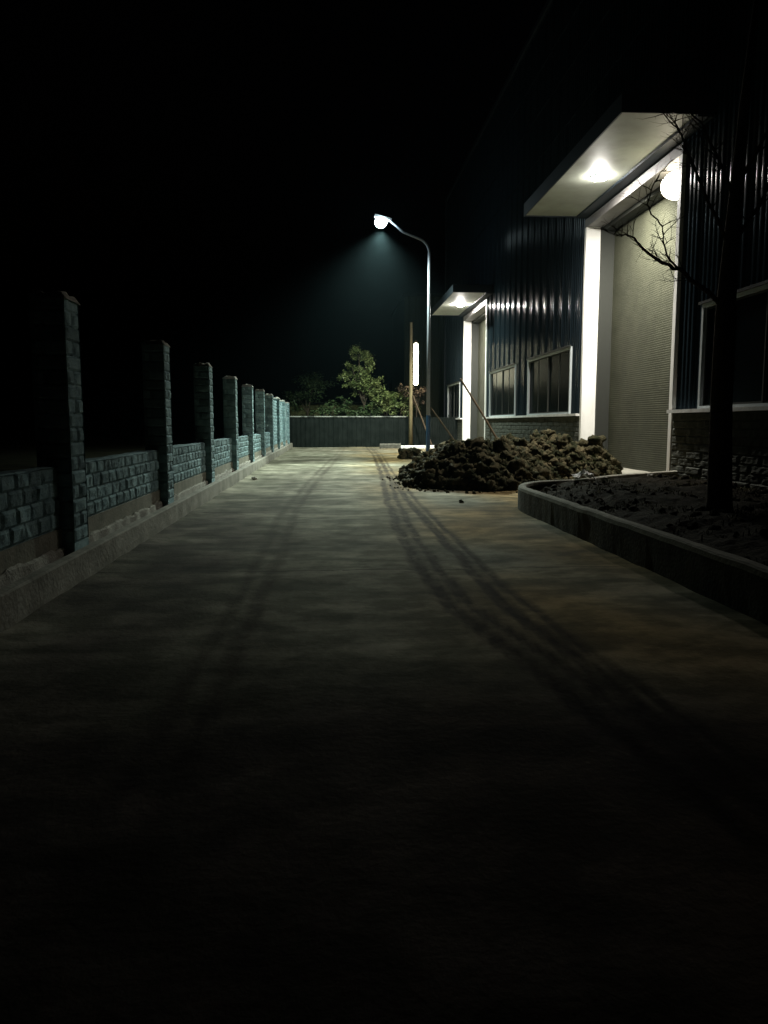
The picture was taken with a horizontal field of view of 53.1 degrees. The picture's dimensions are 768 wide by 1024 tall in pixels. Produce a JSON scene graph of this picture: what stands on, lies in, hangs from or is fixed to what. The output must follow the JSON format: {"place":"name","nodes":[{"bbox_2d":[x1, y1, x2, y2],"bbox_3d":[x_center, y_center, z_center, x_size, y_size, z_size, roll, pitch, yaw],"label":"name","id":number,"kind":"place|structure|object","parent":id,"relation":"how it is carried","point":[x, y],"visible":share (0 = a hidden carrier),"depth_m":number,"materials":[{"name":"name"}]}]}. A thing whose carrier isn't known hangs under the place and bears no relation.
{"place":"outdoors","nodes":[
{"label":"outdoors","id":0,"kind":"place"},
{"bbox_2d":[0,432,255,470],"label":"ground","id":1,"kind":"structure","parent":0,"point":[17,450],"depth_m":58.20,"materials":[{"name":"black"}]},
{"bbox_2d":[0,289,289,588],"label":"boundary wall","id":2,"kind":"structure","parent":1,"relation":"on","point":[64,498],"depth_m":8.41,"materials":[{"name":"grey brick"}]},
{"bbox_2d":[0,443,292,632],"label":"kerb","id":3,"kind":"structure","parent":1,"relation":"on","point":[25,596],"depth_m":7.97,"materials":[{"name":"concrete"}]},
{"bbox_2d":[283,371,338,415],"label":"leafy tree","id":4,"kind":"object","parent":1,"relation":"on","point":[309,383],"visible":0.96,"depth_m":57.15,"materials":[{"name":"green plant"}]},
{"bbox_2d":[309,395,353,415],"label":"shrub","id":5,"kind":"object","parent":1,"relation":"on","point":[321,411],"visible":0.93,"depth_m":51.72,"materials":[{"name":"green plant"}]},
{"bbox_2d":[336,400,383,415],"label":"shrub","id":6,"kind":"object","parent":1,"relation":"on","point":[360,411],"visible":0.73,"depth_m":51.60,"materials":[{"name":"green plant"}]},
{"bbox_2d":[337,344,385,414],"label":"leafy tree","id":7,"kind":"object","parent":1,"relation":"on","point":[362,375],"visible":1,"depth_m":51.80,"materials":[{"name":"green plant"}]},
{"bbox_2d":[368,388,401,415],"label":"shrub","id":8,"kind":"object","parent":1,"relation":"on","point":[386,397],"visible":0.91,"depth_m":51.51,"materials":[{"name":"green plant"}]},
{"bbox_2d":[383,390,420,415],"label":"shrub","id":9,"kind":"object","parent":1,"relation":"on","point":[401,404],"visible":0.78,"depth_m":51.20,"materials":[{"name":"green plant"}]},
{"bbox_2d":[397,447,420,458],"bbox_3d":[1.103,-2.507,33.482,1.066,0.638,0.986,0,7,-4],"label":"soil clump","id":10,"kind":"object","parent":1,"relation":"on","point":[407,453],"visible":0.96,"depth_m":33.11,"materials":[{"name":"brown soil"}]},
{"bbox_2d":[397,383,426,416],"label":"sapling","id":11,"kind":"object","parent":1,"relation":"on","point":[424,389],"visible":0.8,"depth_m":50.56,"materials":[{"name":"brown plant"}]},
{"bbox_2d":[413,395,431,444],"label":"stake","id":12,"kind":"object","parent":1,"relation":"on","point":[420,416],"visible":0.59,"depth_m":49.07,"materials":[{"name":"brown wood"}]},
{"bbox_2d":[431,0,767,489],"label":"workshop building","id":13,"kind":"structure","parent":1,"relation":"on","point":[565,319],"depth_m":23.22,"materials":[{"name":"paint"}]},
{"bbox_2d":[447,381,459,417],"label":"window","id":14,"kind":"structure","parent":13,"relation":"in","point":[453,391],"depth_m":52.16,"materials":[{"name":"grey"}]},
{"bbox_2d":[462,299,487,439],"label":"door","id":15,"kind":"structure","parent":13,"relation":"in","point":[475,322],"depth_m":47.49,"materials":[{"name":"white paint"}]},
{"bbox_2d":[488,363,516,416],"bbox_3d":[5.725,-5.832,37.336,0.180,2.359,5.770,0,7,-4],"label":"window","id":16,"kind":"structure","parent":13,"relation":"in","point":[502,380],"depth_m":37.24,"materials":[{"name":"grey"}]},
{"bbox_2d":[526,345,572,414],"bbox_3d":[6.271,-4.923,29.482,0.180,2.359,5.920,0,7,-4],"label":"window","id":17,"kind":"structure","parent":13,"relation":"in","point":[549,379],"depth_m":29.24,"materials":[{"name":"grey glass"}]},
{"bbox_2d":[591,173,607,180],"bbox_3d":[5.799,-8.991,20.684,0.440,0.113,0.440,0,7,-4],"label":"ceiling lamp","id":18,"kind":"object","parent":13,"relation":"attached to","point":[599,177],"visible":1,"depth_m":20.57,"materials":[{"name":"grey"}]},
{"bbox_2d":[579,142,686,473],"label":"door","id":19,"kind":"structure","parent":13,"relation":"in","point":[629,348],"depth_m":22.98,"materials":[{"name":"white paint"}]},
{"bbox_2d":[661,168,678,199],"bbox_3d":[7.252,-8.128,19.038,0.740,0.730,0.740,0,7,-4],"label":"globe lamp","id":20,"kind":"object","parent":13,"relation":"hanging from","point":[670,191],"visible":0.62,"depth_m":18.86,"materials":[{"name":"grey glass"}]},
{"bbox_2d":[697,280,767,408],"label":"window","id":21,"kind":"structure","parent":13,"relation":"in","point":[750,373],"depth_m":15.43,"materials":[{"name":"grey glass"}]},
{"bbox_2d":[0,0,546,431],"label":"sky","id":22,"kind":"structure","parent":0,"point":[207,179],"materials":[{"name":"black"}]},
{"bbox_2d":[289,402,365,415],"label":"hedge","id":23,"kind":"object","parent":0,"point":[313,405],"visible":0.25,"depth_m":61.20,"materials":[{"name":"green plant"}]},
{"bbox_2d":[0,447,767,1023],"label":"road","id":24,"kind":"structure","parent":0,"point":[320,735],"depth_m":3.40,"materials":[{"name":"concrete"}]},
{"bbox_2d":[289,414,457,446],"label":"end fence","id":25,"kind":"object","parent":24,"relation":"on","point":[341,431],"visible":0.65,"depth_m":49.74,"materials":[{"name":"grey metal"}]},
{"bbox_2d":[379,443,400,447],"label":"concrete block","id":26,"kind":"object","parent":24,"relation":"on","point":[390,445],"depth_m":47.20,"materials":[{"name":"grey concrete"}]},
{"bbox_2d":[374,214,430,450],"bbox_3d":[0.996,-8.901,38.897,2.954,11.839,0.600,0,7,-4],"label":"street lamp","id":27,"kind":"object","parent":24,"relation":"on","point":[380,221],"visible":0.92,"depth_m":38.79,"materials":[{"name":"metal"}]},
{"bbox_2d":[409,322,415,444],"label":"wooden post","id":28,"kind":"object","parent":24,"relation":"on","point":[411,349],"visible":0.88,"depth_m":49.13,"materials":[{"name":"brown wood"}]},
{"bbox_2d":[414,341,417,384],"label":"tube lamp","id":29,"kind":"object","parent":28,"relation":"attached to","point":[416,363],"visible":1,"depth_m":49.66,"materials":[{"name":"white"}]},
{"bbox_2d":[401,445,433,448],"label":"edging kerb","id":30,"kind":"structure","parent":24,"relation":"on","point":[418,446],"depth_m":47.03,"materials":[{"name":"white paint"}]},
{"bbox_2d":[430,407,454,439],"bbox_3d":[3.232,-4.146,39.225,1.818,2.427,0.085,2,7,18],"label":"stake","id":31,"kind":"object","parent":24,"relation":"on","point":[442,423],"visible":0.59,"depth_m":39.23,"materials":[{"name":"brown wood"}]},
{"bbox_2d":[382,435,551,493],"bbox_3d":[2.264,-1.238,20.031,4.489,1.542,6.366,0,7,-4],"label":"soil heap","id":32,"kind":"object","parent":24,"relation":"on","point":[497,464],"visible":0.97,"depth_m":18.52,"materials":[{"name":"soil"}]},
{"bbox_2d":[460,378,496,437],"bbox_3d":[3.072,-3.078,24.123,1.513,2.205,0.068,-2,7,-16],"label":"stake","id":33,"kind":"object","parent":32,"relation":"in","point":[479,409],"visible":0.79,"depth_m":24.05,"materials":[{"name":"brown wood"}]},
{"bbox_2d":[506,429,622,479],"bbox_3d":[4.312,-1.409,21.323,4.858,1.782,4.783,0,7,-4],"label":"soil heap","id":34,"kind":"object","parent":24,"relation":"on","point":[559,456],"visible":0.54,"depth_m":20.57,"materials":[{"name":"soil"}]},
{"bbox_2d":[518,470,767,624],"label":"planter","id":35,"kind":"object","parent":24,"relation":"on","point":[735,582],"visible":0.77,"depth_m":7.83,"materials":[{"name":"concrete"}]},
{"bbox_2d":[538,475,767,564],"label":"planter soil","id":36,"kind":"structure","parent":35,"relation":"in","point":[754,546],"depth_m":10.58,"materials":[{"name":"brown soil"}]},
{"bbox_2d":[572,469,595,479],"bbox_3d":[4.058,-0.763,15.582,0.420,0.211,0.340,0,7,-4],"label":"paper scrap","id":37,"kind":"object","parent":36,"relation":"on","point":[583,472],"visible":1,"depth_m":15.56,"materials":[{"name":"white paper"}]},
{"bbox_2d":[539,473,767,560],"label":"planter clods","id":38,"kind":"object","parent":36,"relation":"on","point":[715,512],"visible":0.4,"depth_m":11.48,"materials":[{"name":"soil"}]},
{"bbox_2d":[541,473,767,565],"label":"planter weeds","id":39,"kind":"object","parent":36,"relation":"on","point":[738,512],"visible":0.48,"depth_m":11.32,"materials":[{"name":"plant"}]},
{"bbox_2d":[590,0,767,512],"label":"bare tree","id":40,"kind":"object","parent":36,"relation":"on","point":[719,492],"visible":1,"depth_m":9.98,"materials":[{"name":"brown plant"}]},
{"bbox_2d":[391,293,444,416],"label":"building","id":41,"kind":"structure","parent":0,"point":[410,307],"depth_m":61.45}
]}

